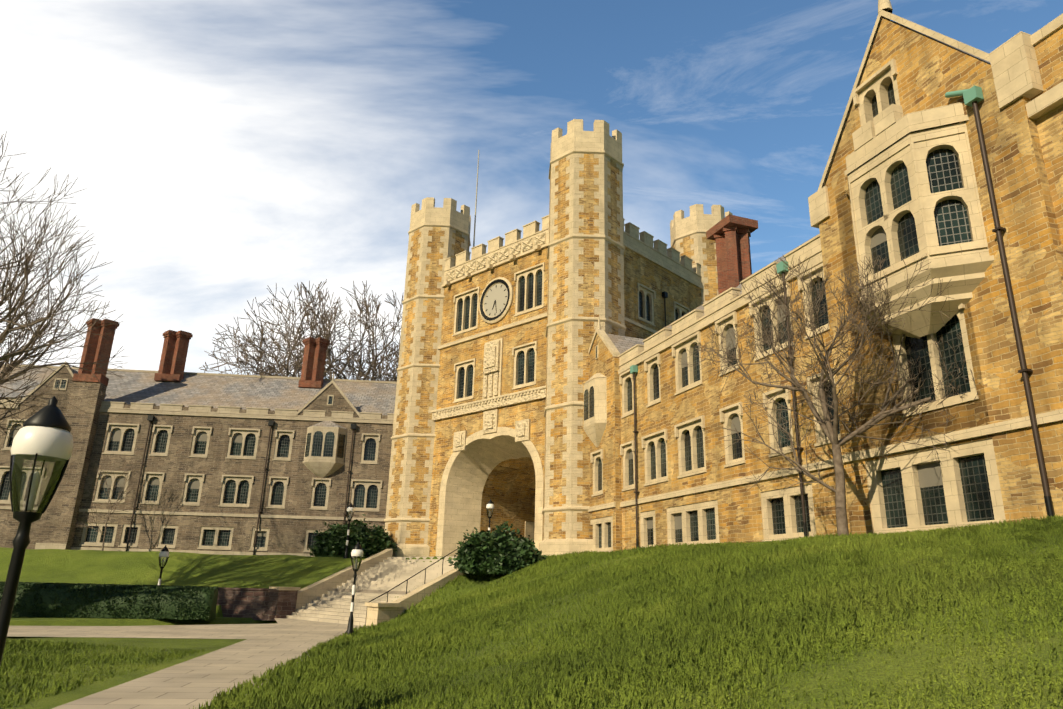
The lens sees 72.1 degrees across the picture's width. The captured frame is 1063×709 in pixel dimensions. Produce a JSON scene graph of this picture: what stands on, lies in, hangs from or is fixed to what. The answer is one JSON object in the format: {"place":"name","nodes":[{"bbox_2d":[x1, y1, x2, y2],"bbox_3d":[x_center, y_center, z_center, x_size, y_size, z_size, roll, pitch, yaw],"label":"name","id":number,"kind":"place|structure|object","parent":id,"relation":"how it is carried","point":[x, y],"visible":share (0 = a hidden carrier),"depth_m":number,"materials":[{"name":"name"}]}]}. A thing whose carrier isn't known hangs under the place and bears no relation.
{"place":"outdoors","nodes":[
{"label":"outdoors","id":0,"kind":"place"},
{"bbox_2d":[7,618,362,708],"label":"flagstone path","id":1,"kind":"structure","parent":0,"point":[196,681],"depth_m":17.09,"materials":[{"name":"beige stone"}]},
{"bbox_2d":[0,514,1062,708],"bbox_3d":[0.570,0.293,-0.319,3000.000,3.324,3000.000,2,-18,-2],"label":"terrain","id":2,"kind":"structure","parent":0,"point":[137,568],"depth_m":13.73,"materials":[{"name":"green plant"}]},
{"bbox_2d":[0,396,73,665],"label":"lamp","id":3,"kind":"object","parent":2,"relation":"on","point":[43,434],"visible":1,"depth_m":5.92,"materials":[{"name":"black metal"}]},
{"bbox_2d":[0,131,125,464],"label":"bare tree","id":4,"kind":"object","parent":2,"relation":"on","point":[11,321],"visible":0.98,"depth_m":27.69,"materials":[{"name":"brown plant"}]},
{"bbox_2d":[0,581,218,620],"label":"box hedge","id":5,"kind":"object","parent":2,"relation":"on","point":[76,600],"visible":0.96,"depth_m":30.70,"materials":[{"name":"green plant"}]},
{"bbox_2d":[75,460,147,550],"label":"sapling","id":6,"kind":"object","parent":2,"relation":"on","point":[119,493],"visible":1,"depth_m":42.84,"materials":[{"name":"brown plant"}]},
{"bbox_2d":[158,545,168,584],"bbox_3d":[-16.742,10.179,32.917,0.430,3.098,0.430,2,-18,-2],"label":"lamp by wall","id":7,"kind":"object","parent":2,"relation":"on","point":[164,552],"visible":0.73,"depth_m":33.11,"materials":[{"name":"black metal"}]},
{"bbox_2d":[0,318,396,556],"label":"building","id":8,"kind":"structure","parent":2,"relation":"on","point":[236,464],"depth_m":45.65,"materials":[{"name":"grey stone"}]},
{"bbox_2d":[217,587,278,620],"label":"retaining wall","id":9,"kind":"structure","parent":2,"relation":"on","point":[257,603],"depth_m":34.03,"materials":[{"name":"brown stone"}]},
{"bbox_2d":[200,279,403,384],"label":"plane tree","id":10,"kind":"object","parent":2,"relation":"on","point":[287,367],"visible":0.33,"depth_m":62.06,"materials":[{"name":"brown plant"}]},
{"bbox_2d":[343,503,353,557],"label":"terrace lamp","id":11,"kind":"object","parent":2,"relation":"on","point":[350,508],"depth_m":41.49,"materials":[{"name":"black metal"}]},
{"bbox_2d":[346,541,362,634],"bbox_3d":[-6.158,8.075,25.366,0.430,3.098,0.430,2,-18,-2],"label":"lamp post","id":12,"kind":"object","parent":2,"relation":"on","point":[357,551],"visible":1,"depth_m":25.46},
{"bbox_2d":[269,547,464,626],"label":"steps","id":13,"kind":"structure","parent":2,"relation":"on","point":[381,575],"depth_m":34.23,"materials":[{"name":"stone"}]},
{"bbox_2d":[307,514,547,575],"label":"bushes","id":14,"kind":"object","parent":2,"relation":"on","point":[498,552],"visible":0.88,"depth_m":31.69,"materials":[{"name":"green plant"}]},
{"bbox_2d":[384,119,732,556],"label":"gate tower","id":15,"kind":"structure","parent":2,"relation":"on","point":[493,371],"depth_m":43.02,"materials":[{"name":"stone"}]},
{"bbox_2d":[583,0,1062,551],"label":"building","id":16,"kind":"structure","parent":2,"relation":"on","point":[945,160],"depth_m":18.67,"materials":[{"name":"beige stone"}]},
{"bbox_2d":[680,252,977,535],"bbox_3d":[8.016,1.034,18.018,7.914,7.056,5.709,2,-18,-2],"label":"young tree","id":17,"kind":"object","parent":2,"relation":"on","point":[831,433],"visible":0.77,"depth_m":18.06,"materials":[{"name":"brown plant"}]},
{"bbox_2d":[0,0,1062,380],"label":"sky","id":18,"kind":"structure","parent":0,"point":[220,152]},
{"label":"tower terrace paving","id":19,"kind":"object","parent":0,"visible":0},
{"bbox_2d":[486,499,493,529],"bbox_3d":[-2.242,9.254,38.844,0.430,3.150,0.430,2,-18,-2],"label":"lamp post","id":20,"kind":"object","parent":19,"relation":"on","point":[490,505],"depth_m":39.05,"materials":[{"name":"metal"}]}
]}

